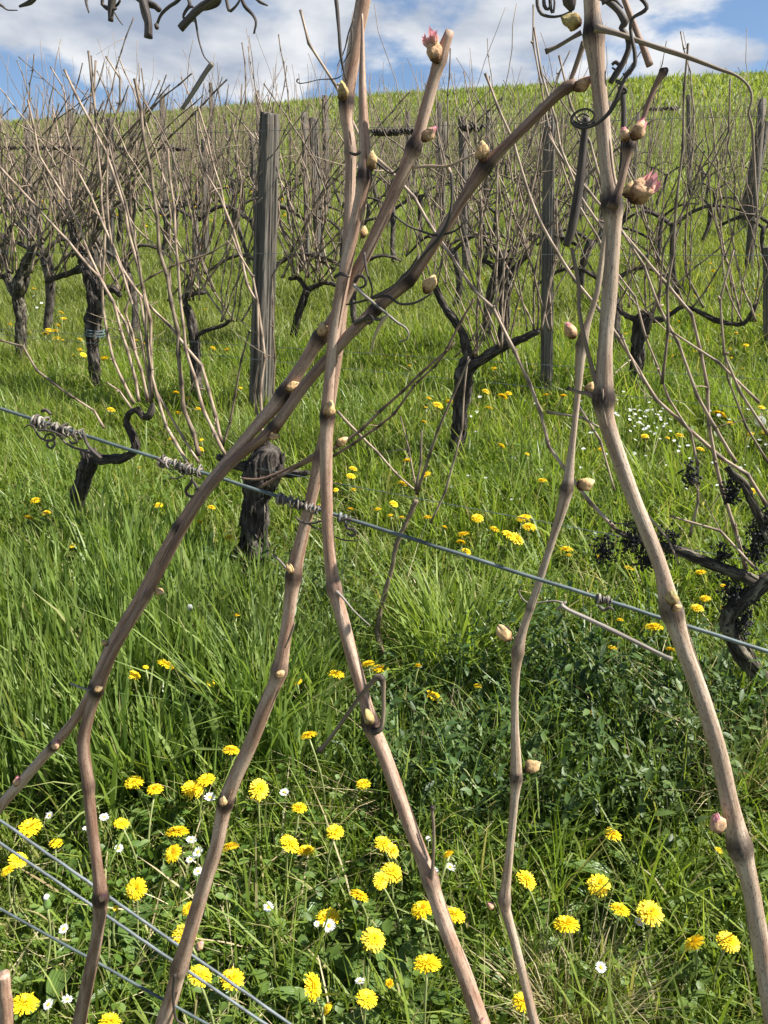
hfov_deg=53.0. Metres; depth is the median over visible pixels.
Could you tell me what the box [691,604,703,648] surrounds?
dandelion
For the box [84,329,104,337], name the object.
vine tie
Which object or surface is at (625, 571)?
dandelion
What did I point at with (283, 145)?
grapevine
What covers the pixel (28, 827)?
dandelion
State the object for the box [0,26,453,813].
vine cane
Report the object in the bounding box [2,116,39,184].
grapevine
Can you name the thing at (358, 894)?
dandelion
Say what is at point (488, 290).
grapevine
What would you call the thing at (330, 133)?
grapevine
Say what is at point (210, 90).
wooden post
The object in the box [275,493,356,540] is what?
tendril coil
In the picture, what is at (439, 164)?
grapevine
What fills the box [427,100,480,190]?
grapevine
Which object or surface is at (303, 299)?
grapevine
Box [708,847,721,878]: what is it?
dandelion
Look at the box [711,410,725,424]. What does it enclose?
dandelion
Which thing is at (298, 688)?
dandelion
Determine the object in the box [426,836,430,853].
daisy
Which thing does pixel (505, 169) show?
grapevine
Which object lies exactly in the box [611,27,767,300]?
grapevine
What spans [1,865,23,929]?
dandelion
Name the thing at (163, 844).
plantain
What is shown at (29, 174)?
wooden post
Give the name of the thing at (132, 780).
dandelion
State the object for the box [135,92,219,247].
grapevine
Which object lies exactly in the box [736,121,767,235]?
wooden post
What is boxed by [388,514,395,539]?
dandelion
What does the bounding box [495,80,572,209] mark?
grapevine
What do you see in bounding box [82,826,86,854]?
daisy
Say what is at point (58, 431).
tendril coil
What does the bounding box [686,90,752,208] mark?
grapevine
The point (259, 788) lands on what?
dandelion
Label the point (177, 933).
dandelion
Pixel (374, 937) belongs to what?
dandelion
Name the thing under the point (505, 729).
weeds
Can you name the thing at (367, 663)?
dandelion
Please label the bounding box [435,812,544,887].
plantain
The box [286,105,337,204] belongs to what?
grapevine
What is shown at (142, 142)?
grapevine
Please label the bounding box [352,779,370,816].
dandelion
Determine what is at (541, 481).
dandelion
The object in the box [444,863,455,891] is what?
daisy
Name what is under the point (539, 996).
grass tuft
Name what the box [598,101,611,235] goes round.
wooden post
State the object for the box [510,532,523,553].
dandelion
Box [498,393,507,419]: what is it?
dandelion
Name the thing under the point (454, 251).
grapevine
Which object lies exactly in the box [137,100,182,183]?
grapevine
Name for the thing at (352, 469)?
dandelion
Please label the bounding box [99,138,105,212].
wooden post
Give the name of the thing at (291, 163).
grapevine
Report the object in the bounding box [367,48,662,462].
grapevine
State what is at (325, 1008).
dandelion
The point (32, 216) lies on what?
grapevine
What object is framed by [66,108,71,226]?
wooden post
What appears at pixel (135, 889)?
dandelion
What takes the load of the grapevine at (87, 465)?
on the meadow
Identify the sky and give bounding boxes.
[0,0,767,121]
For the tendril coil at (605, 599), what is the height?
0.009 m
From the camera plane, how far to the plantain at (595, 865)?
1.54 m
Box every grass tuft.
[0,781,76,882]
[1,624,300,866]
[153,605,422,765]
[233,680,574,950]
[317,514,598,699]
[450,878,705,1023]
[561,425,733,509]
[610,630,767,850]
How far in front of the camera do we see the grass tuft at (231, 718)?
1.87 m
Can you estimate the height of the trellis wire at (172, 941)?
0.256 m
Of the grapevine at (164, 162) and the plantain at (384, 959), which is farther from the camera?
the grapevine at (164, 162)
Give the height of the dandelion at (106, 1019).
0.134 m
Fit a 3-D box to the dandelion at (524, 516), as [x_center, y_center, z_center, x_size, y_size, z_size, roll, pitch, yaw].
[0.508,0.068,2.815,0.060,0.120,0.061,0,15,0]
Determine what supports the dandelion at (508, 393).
on the meadow
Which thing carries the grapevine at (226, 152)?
on the meadow
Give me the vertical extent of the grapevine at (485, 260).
1.818 m
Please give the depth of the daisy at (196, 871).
1.51 m
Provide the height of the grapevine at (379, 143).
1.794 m
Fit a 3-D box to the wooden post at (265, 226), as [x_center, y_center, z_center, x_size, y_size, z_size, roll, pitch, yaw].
[-0.635,-1.227,4.070,0.237,1.634,0.120,6,16,21]
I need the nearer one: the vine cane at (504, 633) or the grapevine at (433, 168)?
the vine cane at (504, 633)
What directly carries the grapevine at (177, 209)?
on the meadow
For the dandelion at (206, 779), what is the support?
on the meadow
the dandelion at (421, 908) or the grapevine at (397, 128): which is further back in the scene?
the grapevine at (397, 128)
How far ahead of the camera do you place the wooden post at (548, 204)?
4.01 m
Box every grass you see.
[0,112,767,246]
[0,189,767,366]
[0,288,767,636]
[0,337,767,723]
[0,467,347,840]
[2,66,767,166]
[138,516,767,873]
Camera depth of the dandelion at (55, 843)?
1.58 m
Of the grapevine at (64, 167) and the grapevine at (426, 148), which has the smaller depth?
the grapevine at (64, 167)
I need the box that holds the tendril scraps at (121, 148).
[106,146,138,150]
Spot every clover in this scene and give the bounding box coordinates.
[0,338,767,633]
[0,533,767,1023]
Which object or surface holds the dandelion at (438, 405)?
on the meadow
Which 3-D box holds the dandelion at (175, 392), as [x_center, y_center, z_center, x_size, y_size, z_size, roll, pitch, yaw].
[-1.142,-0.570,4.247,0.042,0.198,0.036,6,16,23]
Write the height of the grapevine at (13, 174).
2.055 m
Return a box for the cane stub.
[0,969,13,1023]
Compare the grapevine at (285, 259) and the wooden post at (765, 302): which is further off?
the grapevine at (285, 259)
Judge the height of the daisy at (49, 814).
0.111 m
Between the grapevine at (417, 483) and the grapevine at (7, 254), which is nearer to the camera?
the grapevine at (417, 483)
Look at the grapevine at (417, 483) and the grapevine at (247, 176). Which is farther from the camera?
the grapevine at (247, 176)
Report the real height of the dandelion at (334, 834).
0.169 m
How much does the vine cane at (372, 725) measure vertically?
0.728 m
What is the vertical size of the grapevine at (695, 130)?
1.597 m
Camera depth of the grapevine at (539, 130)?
15.24 m
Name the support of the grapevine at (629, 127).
on the meadow
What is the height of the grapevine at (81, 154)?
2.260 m
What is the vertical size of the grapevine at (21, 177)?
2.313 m
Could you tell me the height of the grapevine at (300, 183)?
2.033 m
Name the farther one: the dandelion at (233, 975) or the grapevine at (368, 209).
the grapevine at (368, 209)
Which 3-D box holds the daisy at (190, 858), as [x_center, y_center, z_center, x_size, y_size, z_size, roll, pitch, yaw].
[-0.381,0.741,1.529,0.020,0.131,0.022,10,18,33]
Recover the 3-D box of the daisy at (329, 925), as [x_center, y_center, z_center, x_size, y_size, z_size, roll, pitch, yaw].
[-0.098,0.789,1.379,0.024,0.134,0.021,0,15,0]
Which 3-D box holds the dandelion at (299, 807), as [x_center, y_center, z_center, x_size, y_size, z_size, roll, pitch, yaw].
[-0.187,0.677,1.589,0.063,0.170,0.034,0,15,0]
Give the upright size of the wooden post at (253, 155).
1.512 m
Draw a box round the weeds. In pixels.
[150,496,767,881]
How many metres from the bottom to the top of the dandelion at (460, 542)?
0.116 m
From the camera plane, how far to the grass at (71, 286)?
7.12 m
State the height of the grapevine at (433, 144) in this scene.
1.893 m
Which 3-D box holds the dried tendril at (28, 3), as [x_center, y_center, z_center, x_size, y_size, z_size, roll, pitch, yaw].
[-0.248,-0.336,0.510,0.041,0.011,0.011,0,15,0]
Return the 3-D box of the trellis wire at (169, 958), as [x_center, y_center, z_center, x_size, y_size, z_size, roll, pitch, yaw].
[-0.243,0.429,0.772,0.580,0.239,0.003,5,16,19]
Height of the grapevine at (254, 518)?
1.659 m
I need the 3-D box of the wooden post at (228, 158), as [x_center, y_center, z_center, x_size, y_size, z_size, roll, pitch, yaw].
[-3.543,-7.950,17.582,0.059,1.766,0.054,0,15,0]
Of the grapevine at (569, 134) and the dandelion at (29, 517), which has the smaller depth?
the dandelion at (29, 517)
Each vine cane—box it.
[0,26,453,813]
[70,76,590,1023]
[155,0,370,1023]
[317,14,490,1023]
[487,224,605,1023]
[545,0,767,1023]
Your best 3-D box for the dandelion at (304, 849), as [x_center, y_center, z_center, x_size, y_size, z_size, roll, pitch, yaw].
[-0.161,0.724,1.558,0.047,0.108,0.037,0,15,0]
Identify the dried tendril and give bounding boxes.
[0,0,35,10]
[100,0,122,24]
[136,0,180,38]
[177,0,221,109]
[225,0,267,33]
[296,0,353,83]
[333,172,463,324]
[353,283,409,341]
[535,0,575,17]
[570,0,648,129]
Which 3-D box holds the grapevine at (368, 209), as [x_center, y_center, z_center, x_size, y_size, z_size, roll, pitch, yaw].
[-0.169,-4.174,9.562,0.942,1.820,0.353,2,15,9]
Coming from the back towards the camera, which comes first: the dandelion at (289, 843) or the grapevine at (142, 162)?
the grapevine at (142, 162)
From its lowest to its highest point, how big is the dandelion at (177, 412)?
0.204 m
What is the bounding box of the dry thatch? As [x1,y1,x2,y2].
[2,298,767,1023]
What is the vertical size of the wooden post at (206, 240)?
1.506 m
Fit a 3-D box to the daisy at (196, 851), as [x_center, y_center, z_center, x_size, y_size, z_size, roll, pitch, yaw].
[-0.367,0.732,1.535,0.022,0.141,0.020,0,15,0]
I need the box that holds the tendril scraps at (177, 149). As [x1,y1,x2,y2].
[161,147,189,151]
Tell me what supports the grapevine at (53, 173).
on the meadow
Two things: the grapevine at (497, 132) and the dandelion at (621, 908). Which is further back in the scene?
the grapevine at (497, 132)
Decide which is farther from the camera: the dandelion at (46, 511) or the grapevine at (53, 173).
the grapevine at (53, 173)
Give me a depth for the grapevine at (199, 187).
13.95 m
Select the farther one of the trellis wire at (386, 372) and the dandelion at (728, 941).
the trellis wire at (386, 372)
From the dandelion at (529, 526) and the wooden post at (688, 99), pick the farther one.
the wooden post at (688, 99)
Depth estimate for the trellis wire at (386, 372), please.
3.54 m
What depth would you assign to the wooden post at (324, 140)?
13.19 m
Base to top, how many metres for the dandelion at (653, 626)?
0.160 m
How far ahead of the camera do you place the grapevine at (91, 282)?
4.43 m
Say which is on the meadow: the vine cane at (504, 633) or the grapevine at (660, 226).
the grapevine at (660, 226)
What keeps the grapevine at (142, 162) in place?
on the meadow
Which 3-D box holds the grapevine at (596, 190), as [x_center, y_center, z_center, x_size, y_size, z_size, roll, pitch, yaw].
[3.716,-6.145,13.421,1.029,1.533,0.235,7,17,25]
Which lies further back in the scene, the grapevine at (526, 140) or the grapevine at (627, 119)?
the grapevine at (627, 119)
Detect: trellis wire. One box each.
[0,407,767,653]
[0,819,291,1023]
[0,841,267,1023]
[0,907,209,1023]
[1,334,763,409]
[2,329,767,379]
[5,115,767,138]
[5,252,767,255]
[16,104,762,133]
[26,147,756,152]
[257,468,766,563]
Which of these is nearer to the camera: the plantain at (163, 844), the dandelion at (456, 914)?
the dandelion at (456, 914)
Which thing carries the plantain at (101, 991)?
on the meadow
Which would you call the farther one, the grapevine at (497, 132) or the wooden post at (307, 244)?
the grapevine at (497, 132)
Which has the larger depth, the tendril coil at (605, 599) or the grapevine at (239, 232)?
the grapevine at (239, 232)
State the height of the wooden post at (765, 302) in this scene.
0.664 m
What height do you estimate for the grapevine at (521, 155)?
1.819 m
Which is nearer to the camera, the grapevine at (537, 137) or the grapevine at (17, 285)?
the grapevine at (17, 285)
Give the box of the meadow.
[0,79,767,1023]
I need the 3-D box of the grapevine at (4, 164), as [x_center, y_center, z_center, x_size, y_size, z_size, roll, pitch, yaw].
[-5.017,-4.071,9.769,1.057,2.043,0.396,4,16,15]
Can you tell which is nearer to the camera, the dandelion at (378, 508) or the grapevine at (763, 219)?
the dandelion at (378, 508)
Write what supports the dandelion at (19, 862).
on the meadow
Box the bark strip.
[370,314,388,354]
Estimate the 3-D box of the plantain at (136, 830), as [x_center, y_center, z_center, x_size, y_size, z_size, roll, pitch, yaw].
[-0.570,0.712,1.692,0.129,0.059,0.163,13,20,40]
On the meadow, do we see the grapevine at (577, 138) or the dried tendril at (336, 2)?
the grapevine at (577, 138)
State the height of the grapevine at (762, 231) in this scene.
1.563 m
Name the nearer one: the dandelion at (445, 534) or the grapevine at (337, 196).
the dandelion at (445, 534)
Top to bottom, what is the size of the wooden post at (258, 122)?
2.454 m
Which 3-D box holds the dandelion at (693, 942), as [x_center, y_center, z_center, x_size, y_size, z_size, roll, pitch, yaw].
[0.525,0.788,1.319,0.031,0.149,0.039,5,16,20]
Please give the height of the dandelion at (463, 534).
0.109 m
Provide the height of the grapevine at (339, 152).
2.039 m
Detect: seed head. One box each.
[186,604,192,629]
[754,416,765,458]
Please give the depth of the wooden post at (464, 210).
7.30 m
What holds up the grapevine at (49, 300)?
on the meadow
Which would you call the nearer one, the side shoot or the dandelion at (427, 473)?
the side shoot
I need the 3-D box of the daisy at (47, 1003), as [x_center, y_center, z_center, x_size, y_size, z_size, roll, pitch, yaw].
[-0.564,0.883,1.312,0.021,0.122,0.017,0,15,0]
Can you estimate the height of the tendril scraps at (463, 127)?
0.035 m
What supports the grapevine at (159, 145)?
on the meadow
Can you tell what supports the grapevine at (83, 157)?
on the meadow
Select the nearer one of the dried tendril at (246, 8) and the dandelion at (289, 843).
the dried tendril at (246, 8)
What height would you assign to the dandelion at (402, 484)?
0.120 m
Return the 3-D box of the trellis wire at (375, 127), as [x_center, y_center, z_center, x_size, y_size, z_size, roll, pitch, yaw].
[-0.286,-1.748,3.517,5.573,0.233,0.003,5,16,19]
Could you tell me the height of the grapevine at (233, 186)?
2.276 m
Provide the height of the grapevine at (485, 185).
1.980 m
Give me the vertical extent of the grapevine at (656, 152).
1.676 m
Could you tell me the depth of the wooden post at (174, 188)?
12.30 m
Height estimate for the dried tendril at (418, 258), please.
0.083 m
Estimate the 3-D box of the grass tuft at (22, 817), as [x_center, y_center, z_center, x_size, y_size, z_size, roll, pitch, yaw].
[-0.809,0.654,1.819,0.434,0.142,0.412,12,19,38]
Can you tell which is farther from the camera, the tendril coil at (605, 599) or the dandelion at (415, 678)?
the dandelion at (415, 678)
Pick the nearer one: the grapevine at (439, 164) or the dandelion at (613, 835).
the dandelion at (613, 835)
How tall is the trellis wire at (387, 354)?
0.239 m
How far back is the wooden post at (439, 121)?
14.24 m
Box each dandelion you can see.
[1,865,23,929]
[8,852,27,912]
[13,992,39,1022]
[18,818,42,874]
[21,515,33,538]
[30,497,40,514]
[37,894,51,998]
[42,510,50,525]
[48,838,62,889]
[98,1012,121,1023]
[112,905,120,955]
[114,818,137,873]
[125,775,147,808]
[126,877,147,945]
[130,671,140,703]
[143,665,153,718]
[147,783,163,864]
[157,660,173,693]
[164,826,188,868]
[164,844,187,884]
[172,924,196,955]
[173,391,178,410]
[174,411,181,439]
[181,780,203,827]
[181,901,191,915]
[188,964,214,1023]
[196,773,214,844]
[198,520,203,549]
[209,505,214,529]
[220,967,244,1014]
[223,842,238,868]
[224,534,233,555]
[224,745,238,827]
[248,778,268,854]
[279,834,298,904]
[285,802,307,862]
[294,679,301,716]
[294,845,314,884]
[300,731,325,815]
[304,972,322,1023]
[316,907,340,947]
[318,998,331,1023]
[326,823,343,890]
[327,670,343,722]
[346,473,355,511]
[349,889,367,956]
[350,467,356,498]
[351,488,355,516]
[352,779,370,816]
[356,989,377,1023]
[360,927,384,988]
[362,660,373,693]
[371,664,388,699]
[373,871,399,937]
[374,836,390,889]
[375,507,381,539]
[381,862,402,920]
[385,978,398,995]
[386,843,402,906]
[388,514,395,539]
[389,500,398,532]
[398,481,406,501]
[402,458,410,497]
[410,900,433,955]
[411,664,420,709]
[414,954,441,1023]
[421,515,431,555]
[424,471,430,498]
[427,690,440,726]
[433,402,442,427]
[440,850,453,885]
[442,525,447,552]
[446,907,465,975]
[456,540,464,564]
[457,532,467,549]
[462,548,470,578]
[471,514,483,545]
[472,683,482,709]
[484,526,498,554]
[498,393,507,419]
[498,443,504,467]
[502,530,515,565]
[504,391,511,417]
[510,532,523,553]
[511,992,525,1023]
[515,514,531,542]
[517,870,540,948]
[521,523,536,561]
[536,478,546,500]
[552,915,579,977]
[555,394,566,411]
[559,546,571,571]
[564,553,572,578]
[585,873,610,923]
[604,828,627,875]
[609,902,629,953]
[614,566,632,585]
[636,900,664,965]
[641,434,648,456]
[645,623,662,650]
[662,647,674,685]
[675,433,684,451]
[684,934,704,999]
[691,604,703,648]
[694,570,705,603]
[698,595,710,621]
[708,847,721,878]
[710,584,724,635]
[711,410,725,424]
[712,931,739,1004]
[742,432,753,460]
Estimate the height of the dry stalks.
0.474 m
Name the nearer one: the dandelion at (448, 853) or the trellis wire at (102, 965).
the trellis wire at (102, 965)
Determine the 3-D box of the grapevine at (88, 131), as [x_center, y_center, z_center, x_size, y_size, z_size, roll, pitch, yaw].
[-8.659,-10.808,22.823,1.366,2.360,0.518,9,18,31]
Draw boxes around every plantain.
[13,898,132,1005]
[56,900,164,974]
[83,807,158,867]
[90,918,185,1008]
[155,808,211,849]
[204,925,299,1018]
[239,893,330,979]
[274,954,388,1023]
[319,917,454,1023]
[344,889,433,947]
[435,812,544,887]
[546,870,668,924]
[559,835,716,909]
[609,935,701,1011]
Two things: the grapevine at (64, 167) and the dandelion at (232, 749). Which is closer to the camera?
the dandelion at (232, 749)
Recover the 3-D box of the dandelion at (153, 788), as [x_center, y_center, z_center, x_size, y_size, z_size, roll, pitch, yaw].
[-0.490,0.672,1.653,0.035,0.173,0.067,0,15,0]
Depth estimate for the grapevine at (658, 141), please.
12.95 m
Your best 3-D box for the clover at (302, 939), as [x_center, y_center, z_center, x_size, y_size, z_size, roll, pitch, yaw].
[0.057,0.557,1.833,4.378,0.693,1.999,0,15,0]
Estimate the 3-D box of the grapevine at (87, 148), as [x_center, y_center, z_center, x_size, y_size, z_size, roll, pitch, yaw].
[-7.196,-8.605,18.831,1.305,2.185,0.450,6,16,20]
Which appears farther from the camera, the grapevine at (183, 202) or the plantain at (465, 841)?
the grapevine at (183, 202)
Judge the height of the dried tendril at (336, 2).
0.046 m
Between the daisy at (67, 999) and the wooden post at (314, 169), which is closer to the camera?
the daisy at (67, 999)
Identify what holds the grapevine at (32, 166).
on the meadow
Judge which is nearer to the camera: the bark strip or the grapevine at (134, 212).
the bark strip
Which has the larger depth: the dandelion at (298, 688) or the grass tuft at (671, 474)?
the grass tuft at (671, 474)
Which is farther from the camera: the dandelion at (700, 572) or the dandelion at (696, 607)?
the dandelion at (700, 572)
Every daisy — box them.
[43,999,52,1023]
[46,812,52,831]
[59,923,67,962]
[61,994,73,1010]
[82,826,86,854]
[100,813,112,847]
[114,844,128,879]
[178,836,195,877]
[185,855,193,902]
[193,846,202,867]
[193,867,200,885]
[204,792,215,811]
[263,901,273,958]
[279,788,287,824]
[314,921,319,964]
[323,918,335,964]
[355,977,364,1020]
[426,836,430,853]
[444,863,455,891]
[589,961,606,1020]
[634,918,649,971]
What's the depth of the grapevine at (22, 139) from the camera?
23.55 m
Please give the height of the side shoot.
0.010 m
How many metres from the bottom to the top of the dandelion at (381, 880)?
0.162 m
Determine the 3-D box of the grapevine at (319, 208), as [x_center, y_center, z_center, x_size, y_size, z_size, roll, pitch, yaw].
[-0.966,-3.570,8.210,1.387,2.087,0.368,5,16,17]
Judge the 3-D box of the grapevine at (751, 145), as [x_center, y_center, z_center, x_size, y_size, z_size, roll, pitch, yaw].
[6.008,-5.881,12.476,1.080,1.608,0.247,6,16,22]
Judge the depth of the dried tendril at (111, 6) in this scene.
0.48 m
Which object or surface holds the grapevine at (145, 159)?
on the meadow
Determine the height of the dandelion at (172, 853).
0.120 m
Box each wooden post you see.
[25,125,32,245]
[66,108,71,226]
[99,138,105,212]
[105,118,114,271]
[159,94,168,214]
[171,144,177,211]
[201,138,209,258]
[209,83,213,181]
[226,121,231,197]
[249,111,279,411]
[249,133,257,215]
[255,90,258,161]
[301,112,309,270]
[309,117,324,269]
[322,95,329,214]
[405,111,410,203]
[436,102,441,184]
[440,121,446,222]
[458,116,470,277]
[486,110,489,200]
[540,114,554,391]
[581,115,586,215]
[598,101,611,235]
[633,111,639,182]
[686,95,691,198]
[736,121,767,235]
[744,98,766,272]
[763,247,767,346]
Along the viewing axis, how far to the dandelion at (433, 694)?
1.95 m
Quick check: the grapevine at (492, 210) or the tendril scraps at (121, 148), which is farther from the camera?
the grapevine at (492, 210)
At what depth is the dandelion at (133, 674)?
1.92 m
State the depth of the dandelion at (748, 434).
3.19 m
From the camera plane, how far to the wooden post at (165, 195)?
14.34 m
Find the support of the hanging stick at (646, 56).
hanging from the vine cane at (730, 822)
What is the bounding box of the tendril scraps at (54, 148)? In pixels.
[0,146,85,150]
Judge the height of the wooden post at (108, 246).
1.789 m
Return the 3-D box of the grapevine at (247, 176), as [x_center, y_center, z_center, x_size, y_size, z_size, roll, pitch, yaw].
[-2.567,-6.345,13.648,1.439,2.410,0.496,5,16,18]
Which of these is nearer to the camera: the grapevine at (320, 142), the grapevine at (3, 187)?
the grapevine at (3, 187)
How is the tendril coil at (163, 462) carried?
attached to the trellis wire at (626, 606)
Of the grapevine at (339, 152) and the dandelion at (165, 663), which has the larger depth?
the grapevine at (339, 152)
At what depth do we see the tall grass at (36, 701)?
2.03 m
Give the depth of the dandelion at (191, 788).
1.66 m
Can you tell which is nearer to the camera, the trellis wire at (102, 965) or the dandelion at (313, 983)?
the trellis wire at (102, 965)
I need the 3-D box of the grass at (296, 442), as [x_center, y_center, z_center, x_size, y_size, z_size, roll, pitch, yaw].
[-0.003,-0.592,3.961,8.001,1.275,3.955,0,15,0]
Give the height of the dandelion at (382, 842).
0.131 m
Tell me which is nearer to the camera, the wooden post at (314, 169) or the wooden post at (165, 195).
the wooden post at (314, 169)
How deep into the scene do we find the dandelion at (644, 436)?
3.39 m
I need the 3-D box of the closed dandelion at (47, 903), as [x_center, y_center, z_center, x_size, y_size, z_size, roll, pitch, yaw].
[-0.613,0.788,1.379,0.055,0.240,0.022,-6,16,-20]
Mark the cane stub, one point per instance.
(6, 1008)
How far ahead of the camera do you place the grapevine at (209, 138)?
19.58 m
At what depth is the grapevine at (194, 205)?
15.65 m
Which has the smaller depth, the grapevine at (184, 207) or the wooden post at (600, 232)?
the wooden post at (600, 232)
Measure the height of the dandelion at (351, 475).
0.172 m
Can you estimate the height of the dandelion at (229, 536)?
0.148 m
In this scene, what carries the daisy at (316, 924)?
on the meadow
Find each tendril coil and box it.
[24,408,101,459]
[154,454,203,497]
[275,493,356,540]
[337,512,356,536]
[595,593,614,611]
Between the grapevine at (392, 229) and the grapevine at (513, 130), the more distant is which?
the grapevine at (513, 130)
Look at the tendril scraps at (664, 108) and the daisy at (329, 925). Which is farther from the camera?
the tendril scraps at (664, 108)
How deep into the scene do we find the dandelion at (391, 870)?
1.48 m
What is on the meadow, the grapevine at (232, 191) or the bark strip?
the grapevine at (232, 191)
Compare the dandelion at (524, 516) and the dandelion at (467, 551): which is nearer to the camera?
the dandelion at (467, 551)
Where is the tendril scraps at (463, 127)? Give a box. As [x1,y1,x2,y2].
[460,124,485,131]
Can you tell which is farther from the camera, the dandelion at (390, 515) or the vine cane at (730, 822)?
the dandelion at (390, 515)
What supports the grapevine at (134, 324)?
on the meadow
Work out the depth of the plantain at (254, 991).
1.37 m
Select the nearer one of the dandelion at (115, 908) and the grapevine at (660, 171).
the dandelion at (115, 908)
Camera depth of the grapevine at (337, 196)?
14.99 m
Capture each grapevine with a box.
[0,17,227,391]
[0,39,92,341]
[0,51,230,527]
[0,63,152,362]
[0,79,70,250]
[0,84,49,248]
[0,92,38,279]
[0,102,14,256]
[0,103,63,234]
[0,107,27,244]
[1,122,20,220]
[2,105,43,184]
[2,111,41,160]
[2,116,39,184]
[7,114,54,195]
[13,53,214,336]
[23,62,153,281]
[23,97,83,251]
[24,98,75,211]
[34,113,66,183]
[36,51,142,266]
[37,110,81,193]
[49,104,100,227]
[53,106,98,217]
[58,141,103,200]
[68,80,156,247]
[72,116,105,194]
[75,101,101,167]
[76,78,474,575]
[77,128,104,193]
[88,42,332,403]
[91,98,163,222]
[97,34,277,292]
[99,100,144,206]
[103,102,166,222]
[114,115,140,201]
[118,74,198,266]
[121,108,159,171]
[126,111,157,188]
[132,113,184,221]
[133,111,188,177]
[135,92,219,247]
[135,105,230,244]
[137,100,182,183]
[145,83,227,220]
[150,11,352,234]
[150,107,208,227]
[151,38,343,273]
[154,100,188,178]
[166,99,224,206]
[169,119,203,194]
[171,112,194,176]
[174,34,422,339]
[180,105,223,168]
[181,63,275,269]
[202,96,253,204]
[203,80,257,224]
[208,110,240,182]
[209,102,254,178]
[212,85,276,219]
[216,104,251,189]
[217,93,283,180]
[229,97,270,183]
[229,99,291,172]
[231,79,310,243]
[241,66,356,268]
[250,89,319,212]
[253,97,326,223]
[254,107,299,167]
[279,96,320,188]
[280,128,308,196]
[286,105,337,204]
[289,53,395,258]
[289,74,410,340]
[299,4,767,702]
[303,107,342,165]
[308,106,358,207]
[310,111,380,195]
[312,94,377,217]
[333,92,410,209]
[334,97,407,242]
[343,62,461,270]
[357,111,403,174]
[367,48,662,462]
[367,73,466,250]
[369,73,428,227]
[369,99,429,189]
[369,110,393,196]
[370,39,640,358]
[370,92,420,168]
[374,3,658,345]
[374,356,470,676]
[381,55,582,309]
[400,99,475,211]
[410,105,446,178]
[421,131,467,199]
[425,100,458,158]
[427,98,494,221]
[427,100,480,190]
[444,89,495,172]
[446,93,517,236]
[447,115,497,202]
[451,87,528,214]
[454,65,549,268]
[461,94,502,155]
[463,90,526,193]
[477,87,532,180]
[492,31,767,388]
[493,72,619,273]
[493,85,539,172]
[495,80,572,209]
[495,106,538,195]
[499,79,574,221]
[510,46,671,303]
[511,95,615,241]
[517,94,565,161]
[527,62,748,355]
[550,85,620,226]
[551,90,610,174]
[564,98,615,185]
[566,103,596,153]
[569,117,620,199]
[588,82,690,226]
[608,90,648,169]
[608,91,660,180]
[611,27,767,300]
[616,78,719,263]
[616,94,681,218]
[626,93,689,177]
[643,82,704,206]
[672,92,745,193]
[678,68,767,226]
[681,86,766,241]
[685,98,747,222]
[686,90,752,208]
[719,104,767,259]
[723,96,767,173]
[735,154,767,270]
[739,92,767,171]
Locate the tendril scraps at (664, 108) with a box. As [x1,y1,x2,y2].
[649,106,680,111]
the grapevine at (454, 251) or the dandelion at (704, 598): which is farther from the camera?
the grapevine at (454, 251)
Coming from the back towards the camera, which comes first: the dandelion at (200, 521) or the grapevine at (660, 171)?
the grapevine at (660, 171)
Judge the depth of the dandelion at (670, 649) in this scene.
1.99 m
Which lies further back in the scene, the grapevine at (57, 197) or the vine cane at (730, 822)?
the grapevine at (57, 197)
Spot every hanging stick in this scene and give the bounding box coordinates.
[519,584,672,660]
[563,91,626,246]
[621,0,652,67]
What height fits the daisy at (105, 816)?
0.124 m
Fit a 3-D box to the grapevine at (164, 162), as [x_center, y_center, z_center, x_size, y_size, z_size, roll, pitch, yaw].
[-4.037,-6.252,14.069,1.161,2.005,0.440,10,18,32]
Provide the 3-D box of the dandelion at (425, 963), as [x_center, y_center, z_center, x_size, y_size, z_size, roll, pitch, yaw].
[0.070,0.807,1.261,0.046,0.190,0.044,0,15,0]
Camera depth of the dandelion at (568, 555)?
2.53 m
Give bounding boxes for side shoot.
[412,152,474,173]
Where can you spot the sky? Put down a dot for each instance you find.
(715, 30)
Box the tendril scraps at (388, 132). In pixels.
[369,127,413,136]
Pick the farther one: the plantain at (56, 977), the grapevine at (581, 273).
the grapevine at (581, 273)
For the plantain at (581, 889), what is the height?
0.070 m
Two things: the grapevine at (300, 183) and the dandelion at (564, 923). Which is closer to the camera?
the dandelion at (564, 923)
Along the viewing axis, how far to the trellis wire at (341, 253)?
3.60 m
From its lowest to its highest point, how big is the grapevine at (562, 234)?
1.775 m
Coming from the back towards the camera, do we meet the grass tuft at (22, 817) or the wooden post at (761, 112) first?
the wooden post at (761, 112)
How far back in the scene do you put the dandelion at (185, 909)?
1.40 m
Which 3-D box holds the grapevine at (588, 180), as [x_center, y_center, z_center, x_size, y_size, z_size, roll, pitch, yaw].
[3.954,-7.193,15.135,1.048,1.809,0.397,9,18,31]
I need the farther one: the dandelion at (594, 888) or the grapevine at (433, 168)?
the grapevine at (433, 168)
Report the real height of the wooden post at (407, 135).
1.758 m
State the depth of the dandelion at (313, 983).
1.26 m
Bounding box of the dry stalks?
[144,525,767,842]
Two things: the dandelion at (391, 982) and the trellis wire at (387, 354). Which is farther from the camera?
the trellis wire at (387, 354)
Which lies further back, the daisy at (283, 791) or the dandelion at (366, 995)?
the daisy at (283, 791)

